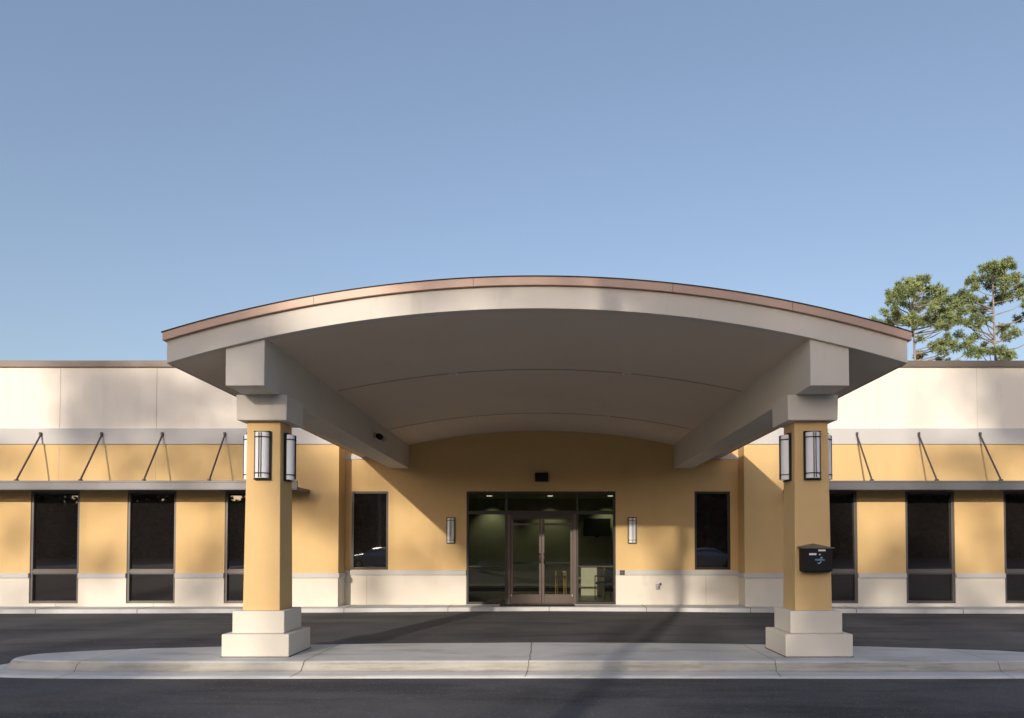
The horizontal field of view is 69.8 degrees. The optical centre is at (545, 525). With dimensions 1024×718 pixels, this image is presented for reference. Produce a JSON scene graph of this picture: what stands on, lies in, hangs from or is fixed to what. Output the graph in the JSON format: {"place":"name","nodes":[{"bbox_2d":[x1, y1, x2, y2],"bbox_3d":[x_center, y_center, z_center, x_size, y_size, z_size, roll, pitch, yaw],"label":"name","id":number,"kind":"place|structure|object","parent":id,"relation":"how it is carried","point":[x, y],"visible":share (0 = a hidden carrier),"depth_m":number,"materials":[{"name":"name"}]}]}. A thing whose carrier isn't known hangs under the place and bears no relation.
{"place":"outdoors","nodes":[
{"label":"outdoors","id":0,"kind":"place"},
{"bbox_2d":[0,611,1023,717],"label":"asphalt","id":1,"kind":"structure","parent":0,"point":[25,634],"depth_m":8.59,"materials":[{"name":"grey asphalt"}]},
{"bbox_2d":[0,642,1023,678],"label":"traffic island","id":2,"kind":"structure","parent":1,"relation":"on","point":[541,660],"depth_m":9.29,"materials":[{"name":"concrete"}]},
{"bbox_2d":[161,275,912,656],"bbox_3d":[-0.100,-0.580,14.091,9.400,4.844,9.959,0,-2,0],"label":"entrance canopy","id":3,"kind":"object","parent":2,"relation":"on","point":[713,371],"visible":1,"depth_m":9.91,"materials":[{"name":"paint"}]},
{"bbox_2d":[243,433,246,479],"bbox_3d":[-4.097,-0.943,10.120,0.130,0.655,0.225,0,-2,0],"label":"wall lamp","id":4,"kind":"object","parent":3,"relation":"attached to","point":[244,454],"visible":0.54,"depth_m":10.04,"materials":[{"name":"white glass"}]},
{"bbox_2d":[253,431,271,479],"bbox_3d":[-3.800,-0.951,9.824,0.225,0.655,0.130,0,-2,0],"label":"wall lamp","id":5,"kind":"object","parent":3,"relation":"attached to","point":[262,453],"visible":1,"depth_m":9.79,"materials":[{"name":"white glass"}]},
{"bbox_2d":[284,433,296,481],"bbox_3d":[-3.503,-0.943,10.120,0.130,0.655,0.225,0,-2,0],"label":"wall lamp","id":6,"kind":"object","parent":3,"relation":"attached to","point":[290,440],"visible":1,"depth_m":10.04,"materials":[{"name":"white glass"}]},
{"bbox_2d":[374,432,382,439],"bbox_3d":[-3.449,-1.861,15.208,0.190,0.150,0.130,0,-2,0],"label":"security camera","id":7,"kind":"object","parent":3,"relation":"attached to","point":[379,436],"visible":1,"depth_m":15.16,"materials":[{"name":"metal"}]},
{"bbox_2d":[378,436,387,442],"bbox_3d":[-3.449,-1.850,15.608,0.190,0.150,0.130,0,-2,0],"label":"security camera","id":8,"kind":"object","parent":3,"relation":"attached to","point":[384,439],"visible":0.61,"depth_m":15.56,"materials":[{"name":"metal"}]},
{"bbox_2d":[779,433,791,481],"bbox_3d":[3.298,-0.943,10.120,0.130,0.655,0.225,0,-2,0],"label":"wall lamp","id":9,"kind":"object","parent":3,"relation":"attached to","point":[785,471],"visible":1,"depth_m":10.04,"materials":[{"name":"white glass"}]},
{"bbox_2d":[803,431,821,479],"bbox_3d":[3.595,-0.951,9.824,0.225,0.655,0.130,0,-2,0],"label":"wall lamp","id":10,"kind":"object","parent":3,"relation":"attached to","point":[812,453],"visible":1,"depth_m":9.79,"materials":[{"name":"white glass"}]},
{"bbox_2d":[797,543,833,572],"bbox_3d":[3.595,0.423,9.732,0.416,0.387,0.211,0,-2,0],"label":"mailbox","id":11,"kind":"object","parent":3,"relation":"attached to","point":[815,558],"visible":1,"depth_m":9.65,"materials":[{"name":"black metal"}]},
{"bbox_2d":[828,433,831,479],"bbox_3d":[3.892,-0.943,10.120,0.130,0.655,0.225,0,-2,0],"label":"wall lamp","id":12,"kind":"object","parent":3,"relation":"attached to","point":[830,454],"visible":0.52,"depth_m":10.04,"materials":[{"name":"white glass"}]},
{"bbox_2d":[0,605,1023,613],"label":"sidewalk","id":13,"kind":"structure","parent":0,"point":[641,608],"depth_m":17.93,"materials":[{"name":"concrete"}]},
{"bbox_2d":[0,361,1023,606],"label":"clinic building","id":14,"kind":"structure","parent":13,"relation":"on","point":[372,531],"depth_m":18.55,"materials":[{"name":"paint"}]},
{"bbox_2d":[30,491,79,602],"bbox_3d":[-12.337,0.530,18.509,1.230,2.825,0.106,0,-2,0],"label":"window","id":15,"kind":"structure","parent":14,"relation":"in","point":[55,515],"depth_m":18.52,"materials":[{"name":"black glass"}]},
{"bbox_2d":[127,491,175,602],"bbox_3d":[-9.904,0.530,18.509,1.230,2.825,0.106,0,-2,0],"label":"window","id":16,"kind":"structure","parent":14,"relation":"in","point":[151,544],"depth_m":18.52,"materials":[{"name":"black glass"}]},
{"bbox_2d":[0,432,309,492],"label":"sunshade","id":17,"kind":"object","parent":14,"relation":"attached to","point":[16,484],"visible":0.87,"depth_m":17.53,"materials":[{"name":"metal"}]},
{"bbox_2d":[224,491,245,602],"bbox_3d":[-7.446,0.530,18.509,1.230,2.825,0.106,0,-2,0],"label":"window","id":18,"kind":"structure","parent":14,"relation":"in","point":[235,500],"depth_m":18.52,"materials":[{"name":"black glass"}]},
{"bbox_2d":[351,491,388,569],"bbox_3d":[-4.554,0.116,19.112,0.957,2.035,0.085,0,-2,0],"label":"window","id":19,"kind":"structure","parent":14,"relation":"in","point":[369,508],"depth_m":19.11,"materials":[{"name":"black glass"}]},
{"bbox_2d":[446,517,454,542],"bbox_3d":[-2.445,0.110,18.992,0.225,0.680,0.124,0,-2,0],"label":"wall lamp","id":20,"kind":"object","parent":14,"relation":"attached to","point":[450,529],"visible":1,"depth_m":18.96,"materials":[{"name":"white metal"}]},
{"bbox_2d":[511,519,541,602],"bbox_3d":[-0.495,0.905,19.071,0.805,2.195,0.182,0,-2,0],"label":"door","id":21,"kind":"structure","parent":14,"relation":"in","point":[515,598],"depth_m":19.05,"materials":[{"name":"brown metal"}]},
{"bbox_2d":[535,473,547,481],"bbox_3d":[-0.090,-1.265,19.013,0.340,0.230,0.160,0,-2,0],"label":"wall spotlight","id":22,"kind":"object","parent":14,"relation":"attached to","point":[541,477],"depth_m":18.93,"materials":[{"name":"black metal"}]},
{"bbox_2d":[542,519,572,602],"bbox_3d":[0.319,0.905,19.071,0.806,2.195,0.182,0,-2,0],"label":"door","id":23,"kind":"structure","parent":14,"relation":"in","point":[546,598],"depth_m":19.05,"materials":[{"name":"brown metal"}]},
{"bbox_2d":[581,567,604,595],"bbox_3d":[1.465,1.679,22.522,0.790,0.900,0.180,0,-2,0],"label":"lobby divider","id":24,"kind":"object","parent":14,"relation":"on","point":[588,574],"visible":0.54,"depth_m":22.46,"materials":[{"name":"beige paint"}]},
{"bbox_2d":[583,518,610,536],"bbox_3d":[1.720,0.059,24.398,0.900,0.615,0.220,0,-2,0],"label":"television","id":25,"kind":"object","parent":14,"relation":"attached to","point":[596,527],"visible":1,"depth_m":24.29,"materials":[{"name":"black metal"}]},
{"bbox_2d":[595,569,612,599],"bbox_3d":[1.782,1.653,20.859,0.576,0.860,0.514,1,-2,-30],"label":"waiting chair","id":26,"kind":"object","parent":14,"relation":"on","point":[608,574],"visible":0.66,"depth_m":20.61,"materials":[{"name":"black fabric"}]},
{"bbox_2d":[628,517,636,542],"bbox_3d":[2.260,0.110,18.992,0.225,0.680,0.124,0,-2,0],"label":"wall lamp","id":27,"kind":"object","parent":14,"relation":"attached to","point":[632,531],"visible":1,"depth_m":18.96,"materials":[{"name":"white metal"}]},
{"bbox_2d":[694,491,729,569],"bbox_3d":[4.349,0.116,19.112,0.931,2.035,0.085,0,-2,0],"label":"window","id":28,"kind":"structure","parent":14,"relation":"in","point":[711,508],"depth_m":19.11,"materials":[{"name":"black glass"}]},
{"bbox_2d":[829,491,857,602],"bbox_3d":[7.239,0.530,18.509,1.230,2.825,0.106,0,-2,0],"label":"window","id":29,"kind":"structure","parent":14,"relation":"in","point":[843,512],"depth_m":18.52,"materials":[{"name":"black glass"}]},
{"bbox_2d":[783,432,1023,492],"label":"sunshade","id":30,"kind":"object","parent":14,"relation":"attached to","point":[936,484],"visible":0.67,"depth_m":17.53,"materials":[{"name":"metal"}]},
{"bbox_2d":[905,491,954,602],"bbox_3d":[9.690,0.530,18.509,1.230,2.825,0.106,0,-2,0],"label":"window","id":31,"kind":"structure","parent":14,"relation":"in","point":[929,515],"depth_m":18.52,"materials":[{"name":"black glass"}]},
{"bbox_2d":[1003,491,1023,602],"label":"window","id":32,"kind":"structure","parent":14,"relation":"in","point":[1013,501],"depth_m":18.52,"materials":[{"name":"black glass"}]},
{"bbox_2d":[0,0,1023,360],"label":"sky","id":33,"kind":"structure","parent":0,"point":[165,164],"materials":[{"name":"blue"}]},
{"bbox_2d":[500,604,574,605],"bbox_3d":[-0.200,2.013,18.651,1.900,0.020,0.440,0,-2,0],"label":"door mat","id":34,"kind":"object","parent":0,"point":[537,605],"depth_m":18.51,"materials":[{"name":"rubber"}]},
{"bbox_2d":[555,571,566,593],"bbox_3d":[0.450,1.687,20.961,0.336,0.802,0.200,0,-2,0],"label":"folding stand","id":35,"kind":"object","parent":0,"point":[564,578],"visible":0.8,"depth_m":20.95,"materials":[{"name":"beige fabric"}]},
{"bbox_2d":[578,567,580,579],"bbox_3d":[1.150,1.743,24.064,0.576,0.860,0.514,0,-2,0],"label":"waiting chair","id":36,"kind":"object","parent":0,"point":[579,572],"visible":0.05,"depth_m":24.27,"materials":[{"name":"black fabric"}]},
{"bbox_2d":[868,273,977,360],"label":"pine tree","id":37,"kind":"object","parent":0,"point":[941,317],"visible":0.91,"depth_m":44.91,"materials":[{"name":"green plant"}]},
{"bbox_2d":[950,255,1023,360],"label":"pine tree","id":38,"kind":"object","parent":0,"point":[993,276],"visible":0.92,"depth_m":47.83,"materials":[{"name":"green plant"}]}
]}

